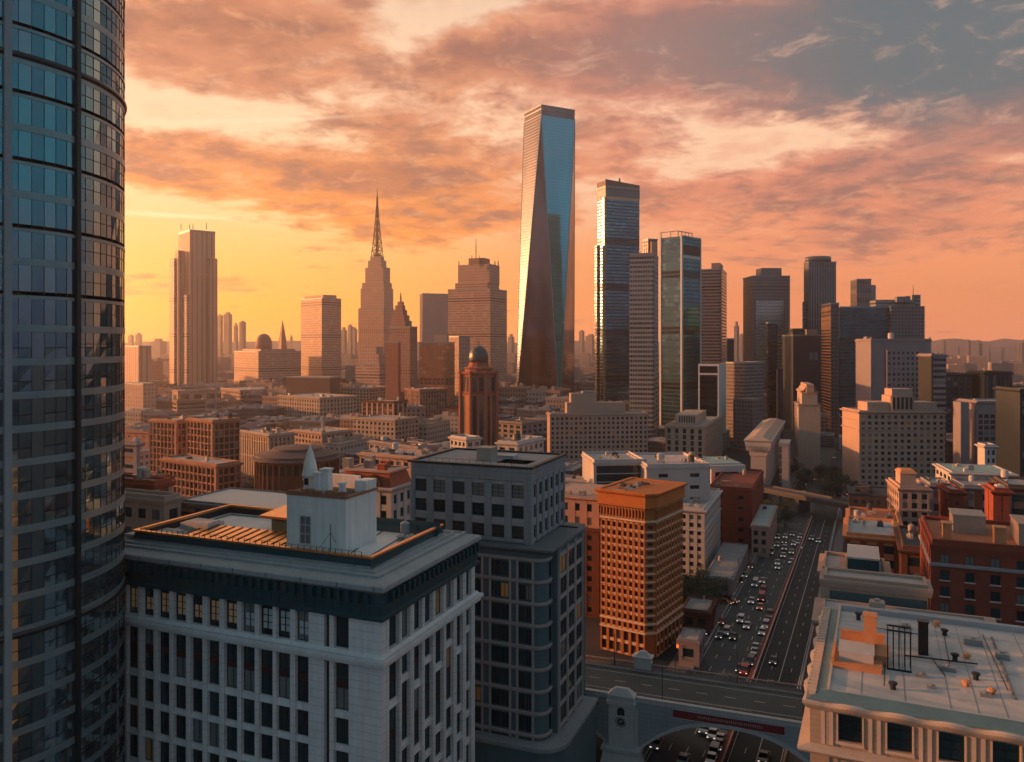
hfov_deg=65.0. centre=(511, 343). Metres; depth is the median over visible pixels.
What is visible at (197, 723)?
window
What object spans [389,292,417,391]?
gothic stepped tower
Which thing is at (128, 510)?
window
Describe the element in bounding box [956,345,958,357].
distant tower
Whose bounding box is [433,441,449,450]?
city block
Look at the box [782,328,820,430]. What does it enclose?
dark plain tower
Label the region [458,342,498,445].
domed tower
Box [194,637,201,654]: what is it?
window
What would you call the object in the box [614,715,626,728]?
round clock
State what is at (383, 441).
curved roof hall
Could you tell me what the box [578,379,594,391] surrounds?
city block
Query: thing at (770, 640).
road markings
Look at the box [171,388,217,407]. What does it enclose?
two window block
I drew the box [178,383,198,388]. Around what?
city block
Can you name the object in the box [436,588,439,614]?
window
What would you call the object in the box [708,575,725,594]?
tree
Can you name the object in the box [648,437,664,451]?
city block
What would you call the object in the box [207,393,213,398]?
window
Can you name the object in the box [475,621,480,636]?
window
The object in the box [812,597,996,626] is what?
parapet
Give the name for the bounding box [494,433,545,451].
white roof terrace
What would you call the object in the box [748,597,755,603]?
car
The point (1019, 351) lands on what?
distant tower
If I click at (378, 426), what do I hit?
cream office
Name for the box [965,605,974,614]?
window
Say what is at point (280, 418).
city block
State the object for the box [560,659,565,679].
window
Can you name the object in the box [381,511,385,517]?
window
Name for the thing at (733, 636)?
car
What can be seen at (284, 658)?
window
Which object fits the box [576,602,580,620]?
window
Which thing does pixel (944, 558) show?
window
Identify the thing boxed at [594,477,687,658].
corner building
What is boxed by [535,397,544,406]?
city block
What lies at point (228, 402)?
city block
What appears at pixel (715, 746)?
car
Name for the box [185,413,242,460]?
frame building
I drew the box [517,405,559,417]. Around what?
city block
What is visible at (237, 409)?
city block
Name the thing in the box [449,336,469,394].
balcony tower
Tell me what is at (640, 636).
window
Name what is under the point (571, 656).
window
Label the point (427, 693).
window
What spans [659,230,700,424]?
white edged tower
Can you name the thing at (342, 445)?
city block
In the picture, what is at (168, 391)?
city block
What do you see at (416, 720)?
window
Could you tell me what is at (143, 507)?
stone tower house
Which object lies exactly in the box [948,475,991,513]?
dark brick row
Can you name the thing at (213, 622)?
window
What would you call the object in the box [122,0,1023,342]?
sky
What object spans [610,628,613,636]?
window
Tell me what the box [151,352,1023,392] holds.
distant city
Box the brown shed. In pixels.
[683,596,716,634]
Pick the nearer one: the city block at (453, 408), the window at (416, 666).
the window at (416, 666)
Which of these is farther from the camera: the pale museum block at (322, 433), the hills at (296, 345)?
the hills at (296, 345)
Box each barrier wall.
[643,480,798,758]
[717,516,811,761]
[782,490,842,761]
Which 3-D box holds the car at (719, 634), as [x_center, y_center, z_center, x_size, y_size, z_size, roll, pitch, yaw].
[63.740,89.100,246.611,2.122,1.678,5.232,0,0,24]
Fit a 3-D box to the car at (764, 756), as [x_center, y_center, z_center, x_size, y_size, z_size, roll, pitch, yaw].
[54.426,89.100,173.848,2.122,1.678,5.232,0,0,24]
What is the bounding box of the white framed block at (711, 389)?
[698,362,725,431]
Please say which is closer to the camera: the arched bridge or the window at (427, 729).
the window at (427, 729)
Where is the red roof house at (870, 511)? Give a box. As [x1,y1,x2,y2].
[845,503,902,524]
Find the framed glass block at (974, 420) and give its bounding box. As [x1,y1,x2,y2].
[953,398,995,463]
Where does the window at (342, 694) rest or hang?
in the office block at (325, 614)
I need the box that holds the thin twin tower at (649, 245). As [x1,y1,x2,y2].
[643,238,657,254]
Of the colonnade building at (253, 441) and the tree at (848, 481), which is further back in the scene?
the colonnade building at (253, 441)
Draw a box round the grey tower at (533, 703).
[407,445,597,761]
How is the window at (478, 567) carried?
in the grey tower at (533, 703)
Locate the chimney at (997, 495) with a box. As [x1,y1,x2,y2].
[981,482,1014,520]
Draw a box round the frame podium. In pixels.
[159,454,243,497]
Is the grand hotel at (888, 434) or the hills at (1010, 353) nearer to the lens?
the grand hotel at (888, 434)
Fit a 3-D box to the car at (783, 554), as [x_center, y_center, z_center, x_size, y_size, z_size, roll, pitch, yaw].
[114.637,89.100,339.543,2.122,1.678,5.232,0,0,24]
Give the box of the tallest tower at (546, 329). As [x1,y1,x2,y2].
[516,104,574,392]
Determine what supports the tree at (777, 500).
on the ground
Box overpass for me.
[763,484,847,522]
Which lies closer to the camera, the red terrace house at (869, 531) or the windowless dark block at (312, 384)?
the red terrace house at (869, 531)
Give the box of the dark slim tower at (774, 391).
[766,322,782,439]
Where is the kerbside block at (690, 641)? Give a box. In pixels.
[676,627,705,669]
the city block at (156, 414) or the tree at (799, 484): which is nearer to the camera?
the tree at (799, 484)
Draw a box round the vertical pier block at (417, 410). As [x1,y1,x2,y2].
[408,403,426,419]
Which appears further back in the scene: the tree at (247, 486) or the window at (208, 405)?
the window at (208, 405)
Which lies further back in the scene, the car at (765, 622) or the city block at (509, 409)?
the city block at (509, 409)
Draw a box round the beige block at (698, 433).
[664,409,723,456]
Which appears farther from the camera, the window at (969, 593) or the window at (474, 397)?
the window at (474, 397)
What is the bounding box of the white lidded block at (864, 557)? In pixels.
[840,544,890,572]
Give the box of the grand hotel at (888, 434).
[839,388,947,489]
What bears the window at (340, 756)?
in the office block at (325, 614)
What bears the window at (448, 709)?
in the office block at (325, 614)
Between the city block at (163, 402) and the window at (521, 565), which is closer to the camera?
the window at (521, 565)
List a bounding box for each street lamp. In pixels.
[612,633,614,665]
[662,662,663,699]
[736,649,737,682]
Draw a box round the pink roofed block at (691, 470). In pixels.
[626,451,711,501]
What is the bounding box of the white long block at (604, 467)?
[581,451,645,484]
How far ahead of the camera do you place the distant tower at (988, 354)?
2909.76 m
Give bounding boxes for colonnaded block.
[277,393,357,418]
[360,397,408,415]
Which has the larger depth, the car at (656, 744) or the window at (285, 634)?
the car at (656, 744)
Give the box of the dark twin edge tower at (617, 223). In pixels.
[595,178,639,401]
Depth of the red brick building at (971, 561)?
157.80 m
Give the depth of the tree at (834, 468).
527.77 m
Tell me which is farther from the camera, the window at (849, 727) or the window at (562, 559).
the window at (562, 559)
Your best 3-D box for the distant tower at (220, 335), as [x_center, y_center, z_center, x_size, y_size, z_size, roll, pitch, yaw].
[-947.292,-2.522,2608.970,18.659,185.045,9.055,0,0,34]
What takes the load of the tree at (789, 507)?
on the ground
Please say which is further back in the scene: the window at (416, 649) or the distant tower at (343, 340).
the distant tower at (343, 340)
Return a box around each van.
[751,577,759,586]
[757,590,765,600]
[770,546,774,554]
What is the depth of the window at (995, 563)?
155.76 m
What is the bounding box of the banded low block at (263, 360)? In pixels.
[234,334,300,385]
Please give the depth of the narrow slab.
456.01 m
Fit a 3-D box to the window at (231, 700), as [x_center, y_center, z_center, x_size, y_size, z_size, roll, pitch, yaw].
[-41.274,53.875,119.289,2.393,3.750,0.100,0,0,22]
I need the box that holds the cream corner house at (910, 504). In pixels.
[885,477,932,528]
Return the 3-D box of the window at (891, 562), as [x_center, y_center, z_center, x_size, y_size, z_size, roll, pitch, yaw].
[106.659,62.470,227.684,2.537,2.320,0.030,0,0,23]
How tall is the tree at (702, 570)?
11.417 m
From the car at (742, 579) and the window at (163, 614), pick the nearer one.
the window at (163, 614)
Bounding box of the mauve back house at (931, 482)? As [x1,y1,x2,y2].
[917,477,950,515]
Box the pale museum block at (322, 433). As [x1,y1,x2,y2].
[290,422,354,443]
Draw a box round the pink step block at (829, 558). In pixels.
[817,551,847,574]
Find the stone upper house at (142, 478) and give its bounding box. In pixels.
[125,466,175,491]
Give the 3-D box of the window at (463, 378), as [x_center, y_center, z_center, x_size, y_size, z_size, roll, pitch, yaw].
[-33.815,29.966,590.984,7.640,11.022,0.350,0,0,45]
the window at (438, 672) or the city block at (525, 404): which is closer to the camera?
the window at (438, 672)
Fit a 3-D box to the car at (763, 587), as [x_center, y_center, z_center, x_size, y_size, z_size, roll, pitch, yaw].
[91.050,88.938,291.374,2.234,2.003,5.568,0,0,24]
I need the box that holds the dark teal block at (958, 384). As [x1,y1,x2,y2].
[946,372,973,432]
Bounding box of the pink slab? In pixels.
[125,429,148,447]
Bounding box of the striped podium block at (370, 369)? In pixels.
[355,347,384,385]
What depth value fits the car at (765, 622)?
254.59 m
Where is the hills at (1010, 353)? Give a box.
[932,346,1015,362]
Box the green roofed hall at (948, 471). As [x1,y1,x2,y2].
[932,463,1018,480]
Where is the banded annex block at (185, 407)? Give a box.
[171,398,206,416]
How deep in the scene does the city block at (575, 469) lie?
484.73 m
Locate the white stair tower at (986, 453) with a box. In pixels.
[974,442,998,464]
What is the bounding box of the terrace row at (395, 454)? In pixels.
[356,442,438,477]
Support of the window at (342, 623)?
in the office block at (325, 614)
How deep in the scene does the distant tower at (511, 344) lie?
3005.60 m
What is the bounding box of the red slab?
[385,341,400,398]
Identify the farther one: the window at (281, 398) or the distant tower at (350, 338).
the distant tower at (350, 338)
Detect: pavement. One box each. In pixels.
[645,472,797,753]
[786,489,847,761]
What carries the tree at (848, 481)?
on the ground
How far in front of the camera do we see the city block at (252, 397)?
972.12 m
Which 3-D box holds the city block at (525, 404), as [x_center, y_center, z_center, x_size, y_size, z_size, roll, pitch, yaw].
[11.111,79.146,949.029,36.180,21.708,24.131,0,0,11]
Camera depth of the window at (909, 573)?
208.88 m
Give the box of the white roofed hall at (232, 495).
[181,487,286,516]
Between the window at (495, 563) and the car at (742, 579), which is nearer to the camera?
the window at (495, 563)
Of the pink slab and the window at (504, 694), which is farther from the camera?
the pink slab
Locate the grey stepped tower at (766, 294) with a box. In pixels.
[743,268,789,392]
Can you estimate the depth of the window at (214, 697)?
120.68 m
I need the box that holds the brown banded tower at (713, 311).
[701,263,726,363]
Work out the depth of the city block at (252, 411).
862.72 m
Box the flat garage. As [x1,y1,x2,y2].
[703,542,747,596]
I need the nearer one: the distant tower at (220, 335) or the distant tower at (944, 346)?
the distant tower at (220, 335)
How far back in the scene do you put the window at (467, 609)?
135.85 m
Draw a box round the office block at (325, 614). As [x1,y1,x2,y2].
[120,445,483,761]
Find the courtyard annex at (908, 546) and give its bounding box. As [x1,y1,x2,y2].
[893,524,919,575]
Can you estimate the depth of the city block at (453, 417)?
763.41 m
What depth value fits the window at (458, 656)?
132.87 m
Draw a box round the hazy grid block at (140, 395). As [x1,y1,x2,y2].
[125,382,156,410]
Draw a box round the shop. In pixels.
[750,504,776,557]
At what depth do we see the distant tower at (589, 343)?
3310.35 m
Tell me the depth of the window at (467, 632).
135.85 m
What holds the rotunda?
on the ground
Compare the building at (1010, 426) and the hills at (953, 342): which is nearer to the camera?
the building at (1010, 426)
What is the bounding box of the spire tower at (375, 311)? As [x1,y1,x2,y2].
[358,193,393,363]
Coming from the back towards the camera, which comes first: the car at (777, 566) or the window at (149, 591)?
the car at (777, 566)
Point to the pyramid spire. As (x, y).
(282, 343)
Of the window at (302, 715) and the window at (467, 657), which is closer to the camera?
the window at (302, 715)
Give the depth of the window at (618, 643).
233.65 m
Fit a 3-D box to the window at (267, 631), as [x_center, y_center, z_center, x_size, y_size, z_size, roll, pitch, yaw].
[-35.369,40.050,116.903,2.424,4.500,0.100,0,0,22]
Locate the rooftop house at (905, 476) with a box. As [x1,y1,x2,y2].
[895,467,916,485]
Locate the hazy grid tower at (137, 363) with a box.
[125,346,151,382]
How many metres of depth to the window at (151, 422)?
479.88 m
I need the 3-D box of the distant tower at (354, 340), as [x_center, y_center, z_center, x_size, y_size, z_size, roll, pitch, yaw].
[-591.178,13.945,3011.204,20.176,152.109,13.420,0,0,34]
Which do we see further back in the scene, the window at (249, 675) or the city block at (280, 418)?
the city block at (280, 418)
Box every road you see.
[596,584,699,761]
[644,437,838,761]
[725,446,841,761]
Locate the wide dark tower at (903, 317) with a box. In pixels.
[839,289,924,428]
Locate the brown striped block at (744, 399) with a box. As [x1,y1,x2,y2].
[726,361,764,452]
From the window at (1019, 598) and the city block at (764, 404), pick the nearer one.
the window at (1019, 598)
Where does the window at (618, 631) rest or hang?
in the corner building at (641, 564)
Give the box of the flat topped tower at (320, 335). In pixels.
[301,295,340,377]
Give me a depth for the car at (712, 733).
183.29 m
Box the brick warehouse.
[710,469,763,548]
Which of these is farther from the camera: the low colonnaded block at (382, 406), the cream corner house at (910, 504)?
the low colonnaded block at (382, 406)
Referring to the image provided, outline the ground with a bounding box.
[241,363,986,664]
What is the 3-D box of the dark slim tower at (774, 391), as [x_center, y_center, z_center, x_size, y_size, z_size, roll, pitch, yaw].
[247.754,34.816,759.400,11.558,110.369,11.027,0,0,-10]
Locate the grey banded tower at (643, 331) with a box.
[629,253,658,438]
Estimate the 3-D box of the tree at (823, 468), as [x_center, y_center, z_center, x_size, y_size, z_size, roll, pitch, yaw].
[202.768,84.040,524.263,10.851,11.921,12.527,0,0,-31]
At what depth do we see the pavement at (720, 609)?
271.61 m
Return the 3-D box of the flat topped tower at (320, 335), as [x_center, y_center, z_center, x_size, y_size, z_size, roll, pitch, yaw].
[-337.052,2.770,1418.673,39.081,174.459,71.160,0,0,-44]
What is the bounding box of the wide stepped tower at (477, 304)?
[448,256,506,380]
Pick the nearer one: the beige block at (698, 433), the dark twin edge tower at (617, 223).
the beige block at (698, 433)
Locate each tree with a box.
[242,482,252,488]
[245,474,253,486]
[683,572,695,586]
[683,575,701,594]
[683,592,692,603]
[689,563,708,595]
[689,573,723,597]
[694,591,716,599]
[696,579,719,596]
[699,584,727,604]
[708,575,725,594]
[773,496,784,507]
[773,498,787,511]
[777,510,792,525]
[782,511,794,526]
[783,500,793,509]
[790,463,804,472]
[792,472,815,488]
[792,481,810,490]
[795,472,807,484]
[801,467,811,482]
[813,465,832,476]
[815,470,829,481]
[816,478,835,494]
[819,468,837,476]
[825,475,843,490]
[828,466,841,475]
[830,480,839,494]
[833,472,849,491]
[833,476,845,491]
[833,485,844,497]
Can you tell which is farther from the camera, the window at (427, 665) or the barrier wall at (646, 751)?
the barrier wall at (646, 751)
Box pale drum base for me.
[448,434,482,447]
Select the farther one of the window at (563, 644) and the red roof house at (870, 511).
the red roof house at (870, 511)
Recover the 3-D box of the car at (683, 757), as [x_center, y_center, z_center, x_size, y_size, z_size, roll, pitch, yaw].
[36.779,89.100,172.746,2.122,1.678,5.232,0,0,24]
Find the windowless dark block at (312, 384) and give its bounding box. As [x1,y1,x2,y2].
[286,376,339,393]
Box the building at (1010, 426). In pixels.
[993,386,1023,476]
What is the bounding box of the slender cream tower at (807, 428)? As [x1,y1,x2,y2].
[793,382,821,476]
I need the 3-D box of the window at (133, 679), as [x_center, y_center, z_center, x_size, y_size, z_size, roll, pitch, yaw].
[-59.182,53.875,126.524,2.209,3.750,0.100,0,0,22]
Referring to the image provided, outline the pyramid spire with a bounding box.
[278,320,286,348]
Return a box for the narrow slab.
[779,439,790,501]
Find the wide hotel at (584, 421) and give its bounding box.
[546,391,648,459]
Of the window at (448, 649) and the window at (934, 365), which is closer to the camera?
the window at (448, 649)
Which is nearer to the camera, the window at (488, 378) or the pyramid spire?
the window at (488, 378)
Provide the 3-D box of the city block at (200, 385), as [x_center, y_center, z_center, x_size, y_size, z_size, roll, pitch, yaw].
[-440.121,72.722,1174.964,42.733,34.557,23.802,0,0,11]
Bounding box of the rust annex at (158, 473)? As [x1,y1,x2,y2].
[150,471,175,478]
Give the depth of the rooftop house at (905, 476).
303.64 m
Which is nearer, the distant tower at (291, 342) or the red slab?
the red slab
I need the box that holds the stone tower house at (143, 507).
[125,488,184,532]
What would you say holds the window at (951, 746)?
in the pale roofed building at (884, 685)
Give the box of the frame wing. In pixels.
[148,415,187,472]
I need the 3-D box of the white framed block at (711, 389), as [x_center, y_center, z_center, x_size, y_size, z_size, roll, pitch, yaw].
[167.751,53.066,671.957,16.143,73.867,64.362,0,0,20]
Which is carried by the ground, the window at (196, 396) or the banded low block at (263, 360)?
the banded low block at (263, 360)
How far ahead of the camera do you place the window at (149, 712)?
125.49 m
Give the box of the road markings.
[645,517,834,761]
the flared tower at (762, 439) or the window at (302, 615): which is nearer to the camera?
the window at (302, 615)
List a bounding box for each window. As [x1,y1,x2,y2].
[125,507,131,516]
[125,526,131,532]
[130,585,137,612]
[130,626,137,642]
[130,647,137,667]
[130,675,137,698]
[130,704,137,727]
[139,508,145,518]
[146,588,152,614]
[146,629,152,645]
[146,650,152,670]
[146,678,152,701]
[146,708,152,731]
[151,422,159,472]
[153,510,159,519]
[161,590,168,617]
[161,631,168,648]
[161,653,168,674]
[161,681,168,704]
[161,711,168,734]
[163,462,172,479]
[169,508,176,518]
[177,592,185,620]
[177,634,185,651]
[177,656,185,677]
[177,684,185,708]
[177,715,185,738]
[178,402,204,404]
[178,406,204,408]
[178,410,204,412]
[181,394,188,398]
[182,511,193,515]
[188,422,196,454]
[194,394,201,398]
[194,595,201,623]
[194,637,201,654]
[194,659,201,680]
[194,688,201,712]
[194,719,201,742]
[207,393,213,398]
[207,403,213,407]
[210,597,218,625]
[210,640,218,657]
[210,662,218,684]
[210,691,218,715]
[210,722,218,746]
[227,600,236,628]
[227,643,236,660]
[227,666,236,687]
[227,695,236,719]
[227,726,236,750]
[244,602,254,631]
[244,646,254,664]
[244,669,254,691]
[244,698,254,723]
[244,730,254,755]
[258,461,334,475]
[262,605,272,634]
[262,649,272,667]
[262,672,272,694]
[262,702,272,727]
[279,608,289,637]
[279,652,289,670]
[279,675,289,698]
[279,705,289,731]
[281,398,310,417]
[298,610,307,640]
[298,656,307,673]
[298,679,307,701]
[298,709,307,735]
[300,515,310,543]
[336,616,348,647]
[336,662,348,681]
[336,686,348,710]
[336,717,348,744]
[336,750,348,761]
[381,495,385,504]
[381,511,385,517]
[389,615,395,646]
[389,661,395,675]
[389,678,395,699]
[389,706,395,733]
[402,608,406,637]
[402,653,406,672]
[402,680,406,705]
[402,709,406,739]
[405,390,445,410]
[409,420,416,436]
[414,601,418,629]
[414,645,418,657]
[414,661,418,679]
[414,687,418,711]
[414,715,418,744]
[425,595,428,621]
[425,637,428,655]
[425,663,428,686]
[425,690,428,718]
[425,726,428,749]
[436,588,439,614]
[436,630,439,640]
[436,645,439,662]
[436,669,439,692]
[436,696,439,723]
[446,582,449,607]
[446,622,449,639]
[446,646,449,668]
[446,672,449,699]
[446,706,449,729]
[457,576,459,600]
[457,630,459,645]
[457,653,459,674]
[457,678,459,704]
[457,712,459,732]
[462,377,468,391]
[462,395,468,433]
[466,571,467,594]
[466,609,467,624]
[466,632,467,652]
[466,657,467,681]
[466,689,467,709]
[466,717,467,736]
[473,377,482,391]
[473,396,482,445]
[475,558,480,572]
[475,579,480,592]
[475,601,480,615]
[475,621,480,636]
[475,643,480,657]
[475,664,480,679]
[475,685,480,700]
[475,707,480,722]
[487,377,493,391]
[487,395,494,445]
[492,559,499,574]
[492,581,499,596]
[492,602,499,617]
[492,624,499,639]
[492,645,499,660]
[492,667,499,682]
[492,688,499,704]
[492,710,499,725]
[501,560,508,575]
[501,582,508,597]
[501,604,508,618]
[501,625,508,640]
[501,647,508,662]
[501,668,508,684]
[501,690,508,705]
[501,712,508,727]
[519,561,580,740]
[560,553,565,572]
[560,575,565,594]
[560,596,565,615]
[560,617,565,637]
[560,638,565,658]
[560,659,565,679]
[560,680,565,701]
[560,701,565,722]
[569,547,573,565]
[569,568,573,586]
[569,588,573,606]
[569,609,573,627]
[569,629,573,648]
[569,649,573,668]
[569,670,573,689]
[569,690,573,710]
[576,542,580,559]
[576,562,580,579]
[576,582,580,599]
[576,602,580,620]
[576,621,580,640]
[576,641,580,660]
[589,417,646,451]
[596,465,640,472]
[596,474,640,481]
[602,553,642,630]
[602,626,605,634]
[602,638,605,647]
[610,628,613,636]
[610,640,613,648]
[617,629,620,638]
[617,642,620,650]
[624,631,627,639]
[624,643,627,652]
[632,633,635,641]
[632,645,635,653]
[639,634,642,643]
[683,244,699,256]
[683,648,693,657]
[685,617,692,624]
[690,473,698,476]
[690,485,698,488]
[698,618,705,626]
[721,584,728,591]
[809,352,817,359]
[830,590,926,609]
[838,714,861,742]
[884,546,893,554]
[884,560,893,568]
[887,722,911,751]
[907,415,942,477]
[908,557,919,566]
[908,572,919,575]
[933,358,945,360]
[933,364,945,366]
[933,370,945,372]
[933,381,945,383]
[933,387,945,389]
[933,393,945,395]
[933,398,945,400]
[934,491,938,497]
[934,504,938,510]
[939,732,964,761]
[940,554,948,562]
[940,570,948,579]
[940,586,948,595]
[940,602,948,611]
[965,556,974,565]
[965,572,974,582]
[965,589,974,598]
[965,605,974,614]
[969,494,973,499]
[986,375,987,397]
[990,375,991,397]
[991,558,999,567]
[991,575,999,584]
[991,591,999,601]
[991,608,999,617]
[993,741,1018,761]
[994,375,995,397]
[997,375,999,385]
[1012,495,1023,501]
[1012,509,1023,514]
[1016,561,1023,569]
[1016,577,1023,587]
[1016,594,1023,603]
[1016,611,1023,620]
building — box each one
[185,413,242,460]
[240,426,297,478]
[342,455,410,519]
[565,474,586,484]
[565,482,603,618]
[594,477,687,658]
[682,488,722,578]
[697,456,745,483]
[797,604,1023,761]
[819,567,932,609]
[918,508,1023,625]
[989,469,1023,520]
[993,386,1023,476]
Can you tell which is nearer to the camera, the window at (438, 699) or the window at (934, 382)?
the window at (438, 699)
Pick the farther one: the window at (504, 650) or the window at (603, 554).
the window at (603, 554)
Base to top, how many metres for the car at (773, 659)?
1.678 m
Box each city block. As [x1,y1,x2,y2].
[125,408,160,423]
[125,422,148,428]
[127,425,148,430]
[140,446,148,468]
[143,409,181,423]
[156,397,171,409]
[158,383,180,392]
[160,386,181,396]
[167,408,219,412]
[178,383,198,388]
[186,410,237,416]
[193,382,218,388]
[207,383,233,391]
[216,397,240,408]
[220,404,256,418]
[237,417,248,424]
[240,420,276,428]
[241,404,284,419]
[243,389,267,405]
[246,379,281,386]
[246,415,296,421]
[262,384,285,394]
[262,392,285,404]
[266,420,288,428]
[269,378,285,386]
[289,416,339,429]
[311,433,373,468]
[327,413,361,428]
[340,378,354,383]
[342,382,354,385]
[345,448,368,465]
[402,437,433,443]
[418,417,450,442]
[433,411,458,435]
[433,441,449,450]
[447,404,458,413]
[455,392,458,404]
[498,379,511,385]
[499,382,537,401]
[499,397,523,404]
[499,404,520,416]
[499,414,511,419]
[504,401,537,407]
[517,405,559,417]
[526,386,564,402]
[534,415,546,418]
[535,386,570,396]
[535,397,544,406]
[536,431,546,451]
[545,394,568,410]
[565,459,581,463]
[565,462,581,475]
[574,380,578,391]
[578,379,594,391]
[596,400,628,410]
[617,390,628,401]
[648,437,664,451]
[658,392,658,422]
[658,425,664,436]
[723,429,729,450]
[764,390,765,419]
[820,412,839,433]
[820,432,834,446]
[838,434,841,449]
[847,483,886,508]
[946,433,952,463]
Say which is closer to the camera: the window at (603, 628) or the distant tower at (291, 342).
the window at (603, 628)
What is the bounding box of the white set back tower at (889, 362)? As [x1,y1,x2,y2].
[854,333,931,406]
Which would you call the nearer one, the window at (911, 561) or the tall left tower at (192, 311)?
the window at (911, 561)
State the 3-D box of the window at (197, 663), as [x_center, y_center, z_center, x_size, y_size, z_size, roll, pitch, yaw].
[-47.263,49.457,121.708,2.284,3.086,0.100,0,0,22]
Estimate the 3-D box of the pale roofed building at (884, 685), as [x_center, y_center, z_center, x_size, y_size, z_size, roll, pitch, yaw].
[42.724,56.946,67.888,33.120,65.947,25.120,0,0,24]
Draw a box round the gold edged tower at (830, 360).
[821,303,838,436]
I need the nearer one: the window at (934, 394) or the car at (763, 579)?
the car at (763, 579)
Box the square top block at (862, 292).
[850,279,875,305]
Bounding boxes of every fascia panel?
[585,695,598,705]
[673,709,784,735]
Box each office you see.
[340,385,384,413]
[351,412,418,438]
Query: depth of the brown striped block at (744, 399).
722.26 m
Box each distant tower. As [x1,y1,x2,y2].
[128,334,133,345]
[135,333,141,345]
[150,339,166,357]
[217,314,222,355]
[223,312,231,354]
[234,323,237,350]
[239,321,245,350]
[290,335,292,348]
[341,327,346,353]
[348,324,352,352]
[353,327,356,353]
[508,334,513,353]
[579,330,583,352]
[585,334,594,358]
[734,321,738,361]
[739,334,742,360]
[944,339,945,353]
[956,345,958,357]
[965,339,970,355]
[974,340,981,355]
[987,346,990,366]
[1001,347,1004,360]
[1016,342,1023,363]
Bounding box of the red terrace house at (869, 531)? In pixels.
[842,516,897,573]
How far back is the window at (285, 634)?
115.95 m
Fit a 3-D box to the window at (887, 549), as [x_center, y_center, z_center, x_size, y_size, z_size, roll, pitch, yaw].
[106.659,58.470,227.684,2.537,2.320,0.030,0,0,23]
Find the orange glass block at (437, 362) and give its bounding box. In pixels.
[419,335,454,405]
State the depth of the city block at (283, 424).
729.51 m
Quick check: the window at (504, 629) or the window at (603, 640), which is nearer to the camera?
the window at (504, 629)
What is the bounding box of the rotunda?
[251,444,341,491]
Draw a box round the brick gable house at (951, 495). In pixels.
[936,483,967,516]
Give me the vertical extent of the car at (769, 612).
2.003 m
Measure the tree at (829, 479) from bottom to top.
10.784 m
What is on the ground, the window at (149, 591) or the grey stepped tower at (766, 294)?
the grey stepped tower at (766, 294)
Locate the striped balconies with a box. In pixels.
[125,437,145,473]
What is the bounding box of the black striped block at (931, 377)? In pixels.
[916,351,947,462]
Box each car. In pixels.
[649,737,663,749]
[677,752,690,761]
[698,727,709,734]
[705,751,716,761]
[706,727,718,739]
[709,741,720,758]
[715,630,723,638]
[715,732,726,738]
[715,737,724,750]
[717,598,733,604]
[718,617,726,624]
[718,728,727,733]
[723,625,731,635]
[728,596,738,603]
[729,631,737,639]
[735,663,741,671]
[736,613,745,622]
[738,577,744,583]
[739,662,749,675]
[742,571,748,577]
[743,621,751,628]
[746,653,755,665]
[748,562,754,567]
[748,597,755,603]
[751,642,759,648]
[751,647,758,652]
[756,602,763,609]
[757,749,769,761]
[758,627,766,634]
[759,585,766,591]
[760,577,766,582]
[761,618,769,627]
[765,608,773,615]
[769,655,777,664]
[775,563,780,568]
[780,552,786,557]
[782,544,787,549]
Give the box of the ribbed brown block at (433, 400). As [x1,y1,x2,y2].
[404,387,447,417]
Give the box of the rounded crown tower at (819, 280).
[802,256,836,334]
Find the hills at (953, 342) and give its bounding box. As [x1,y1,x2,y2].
[932,338,1023,349]
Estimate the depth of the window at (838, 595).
123.67 m
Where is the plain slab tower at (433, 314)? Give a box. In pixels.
[420,293,447,341]
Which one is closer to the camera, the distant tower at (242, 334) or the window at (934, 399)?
the window at (934, 399)
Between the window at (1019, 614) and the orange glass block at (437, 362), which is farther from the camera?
the orange glass block at (437, 362)
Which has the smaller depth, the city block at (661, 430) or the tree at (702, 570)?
the tree at (702, 570)
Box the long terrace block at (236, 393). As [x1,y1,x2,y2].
[220,386,285,405]
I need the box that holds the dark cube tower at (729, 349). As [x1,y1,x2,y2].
[726,338,733,361]
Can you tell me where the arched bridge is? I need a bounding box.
[585,650,809,761]
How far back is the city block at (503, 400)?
1003.64 m
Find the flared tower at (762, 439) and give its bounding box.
[744,418,784,484]
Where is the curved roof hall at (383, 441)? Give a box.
[367,436,440,450]
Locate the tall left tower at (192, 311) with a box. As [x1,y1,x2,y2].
[169,222,216,385]
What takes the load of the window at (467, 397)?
in the domed tower at (478, 398)
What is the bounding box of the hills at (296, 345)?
[125,341,658,359]
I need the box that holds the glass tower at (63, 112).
[0,0,126,761]
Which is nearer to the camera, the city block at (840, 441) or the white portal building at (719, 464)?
the white portal building at (719, 464)
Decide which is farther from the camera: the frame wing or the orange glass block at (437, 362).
the orange glass block at (437, 362)
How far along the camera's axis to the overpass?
426.67 m
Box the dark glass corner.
[965,367,1013,397]

